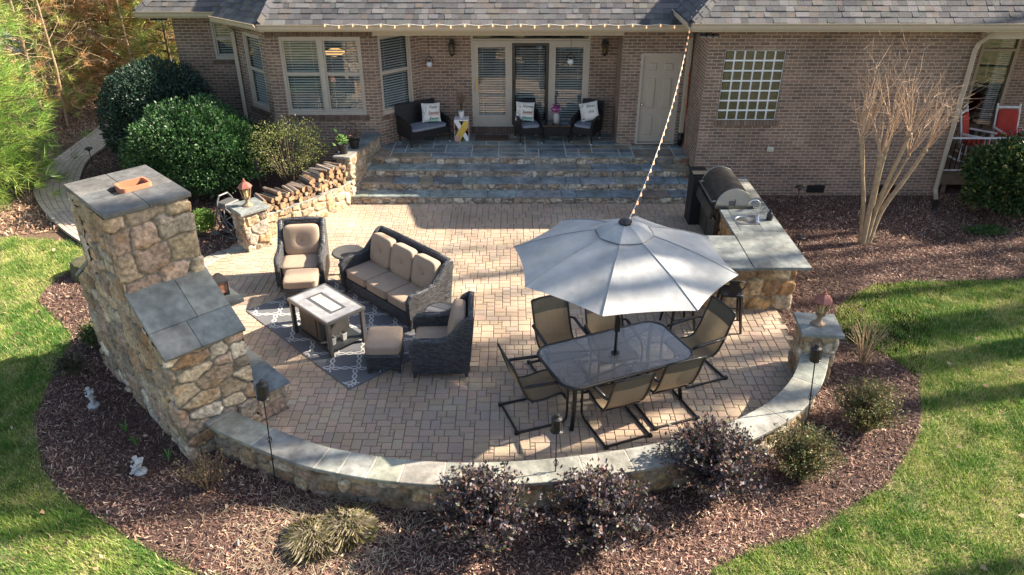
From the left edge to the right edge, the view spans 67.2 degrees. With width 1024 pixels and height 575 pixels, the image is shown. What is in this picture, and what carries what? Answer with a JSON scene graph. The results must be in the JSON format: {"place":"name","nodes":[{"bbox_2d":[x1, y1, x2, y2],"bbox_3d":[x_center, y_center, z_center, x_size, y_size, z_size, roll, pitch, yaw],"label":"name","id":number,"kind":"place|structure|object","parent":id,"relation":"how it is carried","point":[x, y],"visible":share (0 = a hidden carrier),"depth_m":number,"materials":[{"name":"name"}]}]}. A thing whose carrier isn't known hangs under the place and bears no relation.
{"place":"outdoors","nodes":[
{"label":"outdoors","id":0,"kind":"place"},
{"bbox_2d":[0,23,101,51],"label":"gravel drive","id":1,"kind":"structure","parent":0,"point":[29,42],"depth_m":32.13,"materials":[{"name":"gravel"}]},
{"bbox_2d":[33,122,120,242],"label":"path","id":2,"kind":"structure","parent":0,"point":[97,145],"depth_m":17.63,"materials":[{"name":"grey stone"}]},
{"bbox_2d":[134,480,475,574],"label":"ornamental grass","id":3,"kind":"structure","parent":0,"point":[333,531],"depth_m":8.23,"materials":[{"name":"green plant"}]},
{"bbox_2d":[206,203,793,462],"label":"patio","id":4,"kind":"structure","parent":0,"point":[511,317],"depth_m":11.05,"materials":[{"name":"beige brick"}]},
{"bbox_2d":[226,197,271,251],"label":"stone pier","id":5,"kind":"structure","parent":4,"relation":"on","point":[252,231],"depth_m":14.32,"materials":[{"name":"beige stone"}]},
{"bbox_2d":[237,178,252,206],"bbox_3d":[-4.900,-1.758,14.164,0.270,0.535,0.234,-13,31,-22],"label":"pillar lantern","id":6,"kind":"object","parent":5,"relation":"on","point":[244,185],"visible":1,"depth_m":14.13,"materials":[{"name":"metal"}]},
{"bbox_2d":[273,216,330,291],"bbox_3d":[-3.603,-0.581,13.207,0.818,1.021,0.920,-3,29,-5],"label":"wicker armchair","id":7,"kind":"object","parent":4,"relation":"on","point":[302,241],"visible":0.98,"depth_m":13.19,"materials":[{"name":"beige fabric"}]},
{"bbox_2d":[246,278,414,389],"bbox_3d":[-2.700,0.621,12.064,1.620,0.012,2.970,-25,38,-38],"label":"rug","id":8,"kind":"object","parent":4,"relation":"on","point":[346,366],"visible":0.49,"depth_m":11.79,"materials":[{"name":"fabric"}]},
{"bbox_2d":[282,268,320,305],"bbox_3d":[-3.470,-0.015,12.751,0.571,0.466,0.519,-4,29,-7],"label":"wicker ottoman","id":9,"kind":"object","parent":8,"relation":"on","point":[296,281],"visible":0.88,"depth_m":12.52,"materials":[{"name":"beige fabric"}]},
{"bbox_2d":[287,283,366,357],"bbox_3d":[-2.790,0.486,11.669,1.060,0.604,0.680,25,38,38],"label":"fire table","id":10,"kind":"object","parent":8,"relation":"on","point":[326,311],"visible":0.98,"depth_m":11.53,"materials":[{"name":"grey metal"}]},
{"bbox_2d":[363,326,404,373],"bbox_3d":[-1.830,0.895,11.095,0.525,0.480,0.612,-1,29,-2],"label":"wicker ottoman","id":11,"kind":"object","parent":8,"relation":"on","point":[384,347],"visible":1,"depth_m":10.88,"materials":[{"name":"beige fabric"}]},
{"bbox_2d":[331,244,362,266],"bbox_3d":[-2.830,-0.405,13.416,0.570,0.505,0.570,-10,31,-17],"label":"side table","id":12,"kind":"object","parent":4,"relation":"on","point":[340,252],"visible":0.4,"depth_m":13.33,"materials":[{"name":"grey metal"}]},
{"bbox_2d":[339,225,452,331],"bbox_3d":[-1.907,-0.190,12.521,1.878,1.001,0.940,26,38,38],"label":"wicker sofa","id":13,"kind":"object","parent":4,"relation":"on","point":[404,278],"visible":0.98,"depth_m":12.37,"materials":[{"name":"beige fabric"}]},
{"bbox_2d":[422,302,452,311],"bbox_3d":[-1.060,0.569,11.658,0.570,0.505,0.570,-10,31,-17],"label":"side table","id":14,"kind":"object","parent":4,"relation":"on","point":[438,306],"visible":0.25,"depth_m":11.63,"materials":[{"name":"glass"}]},
{"bbox_2d":[408,291,473,377],"bbox_3d":[-0.987,0.656,10.975,0.920,1.021,0.818,-1,29,-2],"label":"wicker armchair","id":15,"kind":"object","parent":4,"relation":"on","point":[441,343],"visible":1,"depth_m":10.71,"materials":[{"name":"grey wicker"}]},
{"bbox_2d":[204,354,828,510],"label":"curved wall","id":16,"kind":"structure","parent":4,"relation":"on","point":[317,469],"depth_m":8.81,"materials":[{"name":"grey stone"}]},
{"bbox_2d":[351,133,689,203],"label":"porch steps","id":17,"kind":"structure","parent":4,"relation":"on","point":[604,168],"depth_m":16.85,"materials":[{"name":"grey stone"}]},
{"bbox_2d":[394,98,450,148],"bbox_3d":[-2.056,-3.786,17.740,1.060,0.857,0.748,-19,34,-30],"label":"porch loveseat","id":18,"kind":"object","parent":17,"relation":"on","point":[411,125],"visible":0.98,"depth_m":17.66,"materials":[{"name":"black wicker"}]},
{"bbox_2d":[421,102,440,121],"bbox_3d":[-1.860,-4.021,17.686,0.430,0.430,0.120,-5,11,-9],"label":"throw pillow","id":19,"kind":"object","parent":18,"relation":"on","point":[430,111],"visible":1,"depth_m":17.64,"materials":[{"name":"fabric"}]},
{"bbox_2d":[454,116,469,140],"bbox_3d":[-1.170,-3.712,17.974,0.348,0.501,0.348,0,29,0],"label":"accent table","id":20,"kind":"object","parent":17,"relation":"on","point":[462,124],"visible":1,"depth_m":17.84,"materials":[{"name":"white paint"}]},
{"bbox_2d":[455,90,465,117],"bbox_3d":[-1.173,-4.221,17.703,0.207,0.650,0.284,-16,33,-26],"label":"dried flower pot","id":21,"kind":"object","parent":20,"relation":"on","point":[461,113],"visible":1,"depth_m":17.68,"materials":[{"name":"white paint"}]},
{"bbox_2d":[475,135,508,140],"bbox_3d":[-0.470,-3.532,18.142,0.780,0.018,0.400,0,29,0],"label":"doormat","id":22,"kind":"object","parent":17,"relation":"on","point":[491,137],"visible":1,"depth_m":18.07,"materials":[{"name":"fabric"}]},
{"bbox_2d":[513,98,542,143],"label":"porch chair","id":23,"kind":"object","parent":17,"relation":"on","point":[525,127],"visible":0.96,"depth_m":17.71,"materials":[{"name":"black wicker"}]},
{"bbox_2d":[515,101,534,120],"bbox_3d":[0.300,-4.060,17.756,0.430,0.430,0.120,2,11,-4],"label":"throw pillow","id":24,"kind":"object","parent":23,"relation":"on","point":[524,110],"visible":1,"depth_m":17.71,"materials":[{"name":"fabric"}]},
{"bbox_2d":[543,120,570,142],"bbox_3d":[1.030,-3.628,17.906,0.640,0.420,0.420,0,29,0],"label":"porch table","id":25,"kind":"object","parent":17,"relation":"on","point":[550,128],"visible":0.94,"depth_m":17.71,"materials":[{"name":"black wicker"}]},
{"bbox_2d":[570,98,603,144],"bbox_3d":[1.747,-3.856,17.866,0.560,0.857,0.748,13,32,23],"label":"porch chair","id":26,"kind":"object","parent":17,"relation":"on","point":[593,127],"visible":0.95,"depth_m":17.73,"materials":[{"name":"black wicker"}]},
{"bbox_2d":[579,100,599,121],"bbox_3d":[1.780,-4.060,17.756,0.430,0.430,0.120,-7,8,15],"label":"throw pillow","id":27,"kind":"object","parent":26,"relation":"on","point":[588,111],"visible":1,"depth_m":17.71,"materials":[{"name":"fabric"}]},
{"bbox_2d":[497,343,568,435],"bbox_3d":[0.255,1.217,9.928,0.774,1.045,0.682,-10,31,-17],"label":"dining chair","id":28,"kind":"object","parent":4,"relation":"on","point":[540,385],"visible":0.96,"depth_m":9.92,"materials":[{"name":"beige fabric"}]},
{"bbox_2d":[527,295,591,376],"bbox_3d":[0.660,0.732,10.803,0.682,1.045,0.774,-11,31,-19],"label":"dining chair","id":29,"kind":"object","parent":4,"relation":"on","point":[552,317],"visible":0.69,"depth_m":10.89,"materials":[{"name":"beige fabric"}]},
{"bbox_2d":[578,308,642,386],"bbox_3d":[1.378,0.750,10.771,0.682,1.045,0.774,-8,30,-14],"label":"dining chair","id":30,"kind":"object","parent":4,"relation":"on","point":[594,322],"visible":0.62,"depth_m":10.85,"materials":[{"name":"beige fabric"}]},
{"bbox_2d":[537,321,693,430],"bbox_3d":[1.362,1.167,10.337,1.969,0.745,1.078,-12,31,-20],"label":"dining table","id":31,"kind":"object","parent":4,"relation":"on","point":[649,329],"visible":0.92,"depth_m":10.13,"materials":[{"name":"grey glass"}]},
{"bbox_2d":[580,367,656,449],"bbox_3d":[1.340,1.347,9.694,0.682,1.045,0.774,-11,31,-19],"label":"dining chair","id":32,"kind":"object","parent":4,"relation":"on","point":[626,392],"visible":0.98,"depth_m":9.51,"materials":[{"name":"beige fabric"}]},
{"bbox_2d":[514,216,738,386],"bbox_3d":[1.362,0.331,9.873,2.573,2.647,2.573,21,35,33],"label":"patio umbrella","id":33,"kind":"object","parent":4,"relation":"on","point":[618,267],"visible":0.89,"depth_m":8.96,"materials":[{"name":"fabric"}]},
{"bbox_2d":[631,351,706,430],"bbox_3d":[2.027,1.173,10.008,0.682,1.045,0.774,-10,31,-17],"label":"dining chair","id":34,"kind":"object","parent":4,"relation":"on","point":[675,375],"visible":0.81,"depth_m":9.75,"materials":[{"name":"beige fabric"}]},
{"bbox_2d":[659,311,695,333],"bbox_3d":[2.600,0.193,11.906,0.450,0.924,0.450,-6,30,-10],"label":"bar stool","id":35,"kind":"object","parent":4,"relation":"on","point":[673,316],"visible":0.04,"depth_m":11.91,"materials":[{"name":"black metal"}]},
{"bbox_2d":[684,166,706,224],"bbox_3d":[3.670,-1.831,15.381,0.320,1.090,0.420,0,29,0],"label":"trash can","id":36,"kind":"object","parent":4,"relation":"on","point":[693,204],"visible":0.74,"depth_m":15.26,"materials":[{"name":"black plastic"}]},
{"bbox_2d":[659,296,736,387],"bbox_3d":[2.594,0.748,10.774,0.774,1.045,0.682,-11,31,-19],"label":"dining chair","id":37,"kind":"object","parent":4,"relation":"on","point":[707,337],"visible":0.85,"depth_m":10.79,"materials":[{"name":"beige fabric"}]},
{"bbox_2d":[716,281,747,333],"bbox_3d":[3.360,0.202,11.889,0.450,0.924,0.450,4,29,7],"label":"bar stool","id":38,"kind":"object","parent":4,"relation":"on","point":[733,289],"visible":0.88,"depth_m":11.72,"materials":[{"name":"black metal"}]},
{"bbox_2d":[700,177,811,309],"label":"kitchen island","id":39,"kind":"structure","parent":4,"relation":"on","point":[760,255],"depth_m":12.47,"materials":[{"name":"stone"}]},
{"bbox_2d":[696,166,751,235],"bbox_3d":[3.960,-1.520,14.486,0.760,1.173,1.186,0,29,0],"label":"gas grill","id":40,"kind":"object","parent":39,"relation":"in","point":[722,187],"visible":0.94,"depth_m":14.10,"materials":[{"name":"metal"}]},
{"bbox_2d":[699,205,706,233],"bbox_3d":[3.676,-1.389,14.882,0.089,0.560,0.520,0,29,0],"label":"cabinet door","id":41,"kind":"structure","parent":40,"relation":"in","point":[703,216],"depth_m":14.91,"materials":[{"name":"metal"}]},
{"bbox_2d":[705,215,715,235],"bbox_3d":[3.676,-1.108,14.375,0.089,0.560,0.520,0,29,0],"label":"cabinet door","id":42,"kind":"structure","parent":40,"relation":"in","point":[711,223],"depth_m":14.31,"materials":[{"name":"metal"}]},
{"bbox_2d":[0,1,1012,574],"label":"ground","id":43,"kind":"structure","parent":0,"point":[56,235],"depth_m":18.41,"materials":[{"name":"brown plant"}]},
{"bbox_2d":[0,0,93,210],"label":"pine tree","id":44,"kind":"object","parent":43,"relation":"on","point":[11,167],"visible":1,"depth_m":16.38,"materials":[{"name":"green plant"}]},
{"bbox_2d":[0,0,99,126],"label":"bare sapling","id":45,"kind":"object","parent":43,"relation":"on","point":[60,87],"visible":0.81,"depth_m":20.55,"materials":[{"name":"brown plant"}]},
{"bbox_2d":[0,85,105,235],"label":"fallen leaves","id":46,"kind":"object","parent":43,"relation":"on","point":[70,143],"visible":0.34,"depth_m":19.51,"materials":[{"name":"brown plant"}]},
{"bbox_2d":[7,0,106,71],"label":"pine tree","id":47,"kind":"object","parent":43,"relation":"on","point":[50,32],"visible":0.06,"depth_m":26.36,"materials":[{"name":"orange plant"}]},
{"bbox_2d":[0,0,119,123],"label":"pine tree","id":48,"kind":"object","parent":43,"relation":"on","point":[41,69],"visible":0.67,"depth_m":21.30,"materials":[{"name":"yellow plant"}]},
{"bbox_2d":[0,0,123,93],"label":"pine tree","id":49,"kind":"object","parent":43,"relation":"on","point":[42,35],"visible":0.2,"depth_m":23.85,"materials":[{"name":"green plant"}]},
{"bbox_2d":[28,0,175,103],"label":"pine tree","id":50,"kind":"object","parent":43,"relation":"on","point":[106,53],"visible":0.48,"depth_m":22.85,"materials":[{"name":"orange plant"}]},
{"bbox_2d":[64,0,168,83],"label":"bare sapling","id":51,"kind":"object","parent":43,"relation":"on","point":[121,20],"visible":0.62,"depth_m":21.64,"materials":[{"name":"brown plant"}]},
{"bbox_2d":[80,0,180,71],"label":"pine tree","id":52,"kind":"object","parent":43,"relation":"on","point":[142,41],"visible":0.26,"depth_m":22.36,"materials":[{"name":"orange plant"}]},
{"bbox_2d":[108,0,177,65],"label":"pine tree","id":53,"kind":"object","parent":43,"relation":"on","point":[170,34],"visible":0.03,"depth_m":24.56,"materials":[{"name":"orange plant"}]},
{"bbox_2d":[133,0,1023,212],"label":"brick house","id":54,"kind":"structure","parent":43,"relation":"on","point":[766,112],"depth_m":16.51,"materials":[{"name":"brick"}]},
{"bbox_2d":[209,20,234,63],"bbox_3d":[-6.681,-5.760,18.034,0.735,1.010,0.184,0,29,0],"label":"window","id":55,"kind":"structure","parent":54,"relation":"in","point":[215,38],"depth_m":18.13,"materials":[{"name":"paint"}]},
{"bbox_2d":[241,31,270,116],"bbox_3d":[-5.738,-4.829,17.406,0.870,1.790,0.184,26,38,38],"label":"window","id":56,"kind":"structure","parent":54,"relation":"in","point":[261,104],"depth_m":17.55,"materials":[{"name":"paint"}]},
{"bbox_2d":[278,37,369,119],"bbox_3d":[-4.155,-4.618,17.031,1.886,1.815,0.184,0,29,0],"label":"window","id":57,"kind":"structure","parent":54,"relation":"in","point":[326,113],"depth_m":17.06,"materials":[{"name":"paint"}]},
{"bbox_2d":[377,36,413,120],"bbox_3d":[-2.629,-4.785,17.347,1.006,1.850,0.184,-25,37,-37],"label":"window","id":58,"kind":"structure","parent":54,"relation":"in","point":[390,109],"depth_m":17.39,"materials":[{"name":"paint"}]},
{"bbox_2d":[324,24,689,218],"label":"string lights","id":59,"kind":"object","parent":54,"relation":"attached to","point":[637,203],"visible":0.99,"depth_m":15.76,"materials":[{"name":"white paint"}]},
{"bbox_2d":[471,36,590,132],"bbox_3d":[0.435,-4.852,17.875,2.766,2.545,0.212,0,29,0],"label":"patio door","id":60,"kind":"structure","parent":54,"relation":"in","point":[490,122],"depth_m":17.89,"materials":[{"name":"paint"}]},
{"bbox_2d":[632,53,682,145],"bbox_3d":[3.265,-4.166,17.262,1.006,2.130,0.125,0,29,0],"label":"door","id":61,"kind":"structure","parent":54,"relation":"in","point":[659,72],"depth_m":17.22,"materials":[{"name":"paint"}]},
{"bbox_2d":[714,51,785,125],"bbox_3d":[4.894,-4.073,15.759,1.344,1.525,0.110,0,29,0],"label":"glass block window","id":62,"kind":"structure","parent":54,"relation":"in","point":[751,80],"depth_m":15.76,"materials":[{"name":"glass"}]},
{"bbox_2d":[954,39,1021,142],"bbox_3d":[11.135,-4.700,18.050,0.870,2.680,0.152,0,29,0],"label":"deck door","id":63,"kind":"structure","parent":54,"relation":"in","point":[987,105],"depth_m":17.94,"materials":[{"name":"wood"}]},
{"bbox_2d":[0,235,1023,574],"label":"lawn","id":64,"kind":"structure","parent":0,"point":[776,556],"depth_m":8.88,"materials":[{"name":"green plant"}]},
{"bbox_2d":[34,135,1023,574],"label":"mulch bed","id":65,"kind":"object","parent":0,"point":[274,179],"visible":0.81,"depth_m":9.24,"materials":[{"name":"brown wood"}]},
{"bbox_2d":[44,347,93,377],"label":"shrub","id":66,"kind":"object","parent":65,"relation":"on","point":[65,364],"visible":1,"depth_m":10.78,"materials":[{"name":"green plant"}]},
{"bbox_2d":[70,255,85,282],"bbox_3d":[-7.434,-0.332,13.573,0.707,0.320,0.652,21,35,33],"label":"tree stump","id":67,"kind":"object","parent":65,"relation":"on","point":[76,264],"visible":0.35,"depth_m":13.41,"materials":[{"name":"stone"}]},
{"bbox_2d":[73,319,99,349],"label":"shrub","id":68,"kind":"object","parent":65,"relation":"on","point":[87,332],"visible":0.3,"depth_m":11.36,"materials":[{"name":"green plant"}]},
{"bbox_2d":[84,386,99,409],"bbox_3d":[-5.620,1.460,10.276,0.160,0.322,0.160,-16,33,-26],"label":"garden statue","id":69,"kind":"object","parent":65,"relation":"on","point":[93,404],"visible":1,"depth_m":10.27,"materials":[{"name":"stone"}]},
{"bbox_2d":[129,455,147,476],"bbox_3d":[-4.465,2.110,9.168,0.190,0.260,0.160,-7,30,-13],"label":"garden statue","id":70,"kind":"object","parent":65,"relation":"on","point":[138,470],"visible":1,"depth_m":9.15,"materials":[{"name":"stone"}]},
{"bbox_2d":[95,53,216,159],"bbox_3d":[-8.044,-3.925,17.561,2.645,2.714,2.683,0,29,0],"label":"shrub","id":71,"kind":"object","parent":65,"relation":"on","point":[126,97],"visible":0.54,"depth_m":16.78,"materials":[{"name":"green plant"}]},
{"bbox_2d":[63,165,289,459],"bbox_3d":[-4.426,0.063,10.003,1.452,3.110,2.935,-25,38,-38],"label":"outdoor fireplace","id":72,"kind":"object","parent":65,"relation":"on","point":[182,360],"visible":0.99,"depth_m":9.19,"materials":[{"name":"stone"}]},
{"bbox_2d":[212,273,229,295],"bbox_3d":[-3.806,-0.052,10.010,0.198,0.300,0.198,-22,36,-34],"label":"candle lantern","id":73,"kind":"object","parent":72,"relation":"on","point":[221,280],"visible":0.61,"depth_m":9.96,"materials":[{"name":"black metal"}]},
{"bbox_2d":[114,92,275,197],"bbox_3d":[-6.725,-2.989,16.305,3.420,2.300,2.574,0,29,0],"label":"shrub","id":74,"kind":"object","parent":65,"relation":"on","point":[189,142],"visible":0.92,"depth_m":15.72,"materials":[{"name":"green plant"}]},
{"bbox_2d":[168,442,235,491],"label":"shrub","id":75,"kind":"object","parent":65,"relation":"on","point":[206,484],"visible":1,"depth_m":8.85,"materials":[{"name":"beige plant"}]},
{"bbox_2d":[191,208,216,235],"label":"shrub","id":76,"kind":"object","parent":65,"relation":"on","point":[204,218],"visible":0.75,"depth_m":14.84,"materials":[{"name":"green plant"}]},
{"bbox_2d":[204,245,245,265],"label":"edging stones","id":77,"kind":"object","parent":65,"relation":"on","point":[209,259],"visible":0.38,"depth_m":14.32,"materials":[{"name":"stone"}]},
{"bbox_2d":[215,192,238,239],"bbox_3d":[-5.441,-1.419,14.914,0.580,0.811,0.456,16,33,26],"label":"hose reel","id":78,"kind":"object","parent":65,"relation":"on","point":[226,218],"visible":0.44,"depth_m":14.80,"materials":[{"name":"plastic"}]},
{"bbox_2d":[253,158,261,192],"bbox_3d":[-5.200,-2.123,15.917,0.142,1.140,0.142,0,29,0],"label":"garden torch","id":79,"kind":"object","parent":65,"relation":"on","point":[256,162],"visible":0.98,"depth_m":15.69,"materials":[{"name":"black metal"}]},
{"bbox_2d":[256,379,275,485],"bbox_3d":[-2.739,1.668,8.677,0.142,1.530,0.142,2,29,-1],"label":"garden torch","id":80,"kind":"object","parent":65,"relation":"on","point":[262,391],"visible":1,"depth_m":8.36,"materials":[{"name":"black metal"}]},
{"bbox_2d":[244,114,334,184],"bbox_3d":[-4.685,-2.678,16.172,1.813,1.879,1.481,0,29,0],"label":"shrub","id":81,"kind":"object","parent":65,"relation":"on","point":[294,174],"visible":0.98,"depth_m":16.01,"materials":[{"name":"green plant"}]},
{"bbox_2d":[267,180,352,236],"bbox_3d":[-4.217,-1.639,15.694,0.666,0.550,2.244,20,35,31],"label":"stone ledge","id":82,"kind":"object","parent":65,"relation":"on","point":[333,199],"visible":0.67,"depth_m":15.57,"materials":[{"name":"beige stone"}]},
{"bbox_2d":[333,132,380,194],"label":"step wall","id":83,"kind":"structure","parent":65,"relation":"on","point":[356,162],"depth_m":16.50,"materials":[{"name":"beige stone"}]},
{"bbox_2d":[333,129,347,153],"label":"potted plant","id":84,"kind":"object","parent":83,"relation":"on","point":[342,145],"visible":1,"depth_m":16.02,"materials":[{"name":"green plant"}]},
{"bbox_2d":[345,118,361,148],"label":"potted plant","id":85,"kind":"object","parent":83,"relation":"on","point":[354,142],"visible":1,"depth_m":16.35,"materials":[{"name":"green plant"}]},
{"bbox_2d":[421,456,547,553],"bbox_3d":[-0.290,2.281,8.084,1.322,1.023,1.265,0,29,0],"label":"shrub","id":86,"kind":"object","parent":65,"relation":"on","point":[481,511],"visible":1,"depth_m":7.91,"materials":[{"name":"purple plant"}]},
{"bbox_2d":[4,208,1023,570],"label":"dead leaves","id":87,"kind":"object","parent":65,"relation":"on","point":[648,532],"visible":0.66,"depth_m":9.97,"materials":[{"name":"plant"}]},
{"bbox_2d":[550,412,562,471],"bbox_3d":[0.485,1.903,8.510,0.142,1.280,0.142,0,29,0],"label":"garden torch","id":88,"kind":"object","parent":65,"relation":"on","point":[556,429],"visible":0.97,"depth_m":8.23,"materials":[{"name":"black metal"}]},
{"bbox_2d":[539,457,671,557],"bbox_3d":[0.934,2.317,8.112,1.240,0.932,1.299,-14,32,-24],"label":"shrub","id":89,"kind":"object","parent":65,"relation":"on","point":[604,507],"visible":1,"depth_m":7.98,"materials":[{"name":"purple plant"}]},
{"bbox_2d":[654,407,775,504],"bbox_3d":[2.280,1.929,8.652,1.330,1.087,1.375,0,29,0],"label":"shrub","id":90,"kind":"object","parent":65,"relation":"on","point":[714,466],"visible":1,"depth_m":8.51,"materials":[{"name":"purple plant"}]},
{"bbox_2d":[758,418,850,483],"bbox_3d":[3.416,1.897,9.012,1.061,0.795,1.014,0,29,0],"label":"shrub","id":91,"kind":"object","parent":65,"relation":"on","point":[801,459],"visible":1,"depth_m":8.92,"materials":[{"name":"green plant"}]},
{"bbox_2d":[806,343,822,426],"bbox_3d":[3.673,1.299,9.460,0.142,1.420,0.142,-4,27,2],"label":"garden torch","id":92,"kind":"object","parent":65,"relation":"on","point":[816,353],"visible":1,"depth_m":9.19,"materials":[{"name":"black metal"}]},
{"bbox_2d":[788,312,844,383],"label":"stone pier","id":93,"kind":"structure","parent":65,"relation":"on","point":[808,335],"depth_m":10.60,"materials":[{"name":"grey stone"}]},
{"bbox_2d":[811,290,832,326],"bbox_3d":[4.230,0.269,10.508,0.270,0.535,0.234,-5,29,-9],"label":"pillar lantern","id":94,"kind":"object","parent":93,"relation":"on","point":[823,299],"visible":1,"depth_m":10.47,"materials":[{"name":"metal"}]},
{"bbox_2d":[829,373,910,435],"bbox_3d":[4.486,1.472,9.732,0.974,0.840,0.983,7,30,12],"label":"shrub","id":95,"kind":"object","parent":65,"relation":"on","point":[866,405],"visible":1,"depth_m":9.66,"materials":[{"name":"green plant"}]},
{"bbox_2d":[846,316,896,364],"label":"shrub","id":96,"kind":"object","parent":65,"relation":"on","point":[863,359],"visible":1,"depth_m":11.07,"materials":[{"name":"beige plant"}]},
{"bbox_2d":[838,18,1016,245],"bbox_3d":[6.994,-2.766,14.056,2.923,4.122,2.456,-16,33,-26],"label":"bare tree","id":97,"kind":"object","parent":65,"relation":"on","point":[869,221],"visible":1,"depth_m":13.78,"materials":[{"name":"brown plant"}]},
{"bbox_2d":[938,137,1023,192],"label":"wooden deck","id":98,"kind":"structure","parent":65,"relation":"on","point":[951,175],"depth_m":16.84,"materials":[{"name":"white paint"}]},
{"bbox_2d":[948,105,996,163],"bbox_3d":[10.400,-3.387,17.237,0.860,1.154,0.640,24,37,36],"label":"rocking chair","id":99,"kind":"object","parent":98,"relation":"on","point":[964,128],"visible":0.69,"depth_m":17.24,"materials":[{"name":"white paint"}]},
{"bbox_2d":[992,103,1023,139],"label":"rocking chair","id":100,"kind":"object","parent":98,"relation":"on","point":[1005,120],"visible":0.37,"depth_m":17.54,"materials":[{"name":"fabric"}]},
{"bbox_2d":[998,127,1023,143],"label":"flower box","id":101,"kind":"object","parent":98,"relation":"hanging from","point":[1010,133],"visible":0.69,"depth_m":16.53,"materials":[{"name":"green plant"}]},
{"bbox_2d":[960,223,1011,235],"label":"shrub","id":102,"kind":"object","parent":65,"relation":"on","point":[984,229],"visible":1,"depth_m":15.04,"materials":[{"name":"green plant"}]},
{"bbox_2d":[956,131,1023,219],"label":"shrub","id":103,"kind":"object","parent":65,"relation":"on","point":[995,173],"visible":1,"depth_m":15.19,"materials":[{"name":"green plant"}]},
{"bbox_2d":[966,124,994,153],"bbox_3d":[10.860,-3.442,17.929,0.540,0.600,0.540,0,29,0],"label":"deck side table","id":104,"kind":"object","parent":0,"point":[983,127],"visible":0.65,"depth_m":17.82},
{"bbox_3d":[-4.713,-1.674,14.914,0.084,0.109,0.402,-43,46,-20],"label":"firewood log","id":105,"kind":"object","parent":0,"visible":0},
{"bbox_2d":[262,192,278,200],"bbox_3d":[-4.668,-1.758,14.860,0.416,0.078,0.086,20,35,32],"label":"firewood log","id":106,"kind":"object","parent":105,"relation":"on","point":[272,196],"visible":0.84,"depth_m":14.81,"materials":[{"name":"brown wood"}]},
{"bbox_2d":[262,186,280,195],"bbox_3d":[-4.634,-1.864,14.862,0.434,0.105,0.100,18,22,30],"label":"firewood log","id":107,"kind":"object","parent":106,"relation":"on","point":[271,190],"visible":1,"depth_m":14.81,"materials":[{"name":"brown wood"}]},
{"bbox_3d":[-3.977,-2.181,15.596,0.412,0.073,0.081,12,19,20],"label":"firewood log","id":108,"kind":"object","parent":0,"visible":0},
{"bbox_2d":[301,171,322,181],"bbox_3d":[-4.039,-2.240,15.575,0.465,0.150,0.136,17,2,25],"label":"firewood log","id":109,"kind":"object","parent":108,"relation":"on","point":[316,177],"visible":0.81,"depth_m":15.48,"materials":[{"name":"brown wood"}]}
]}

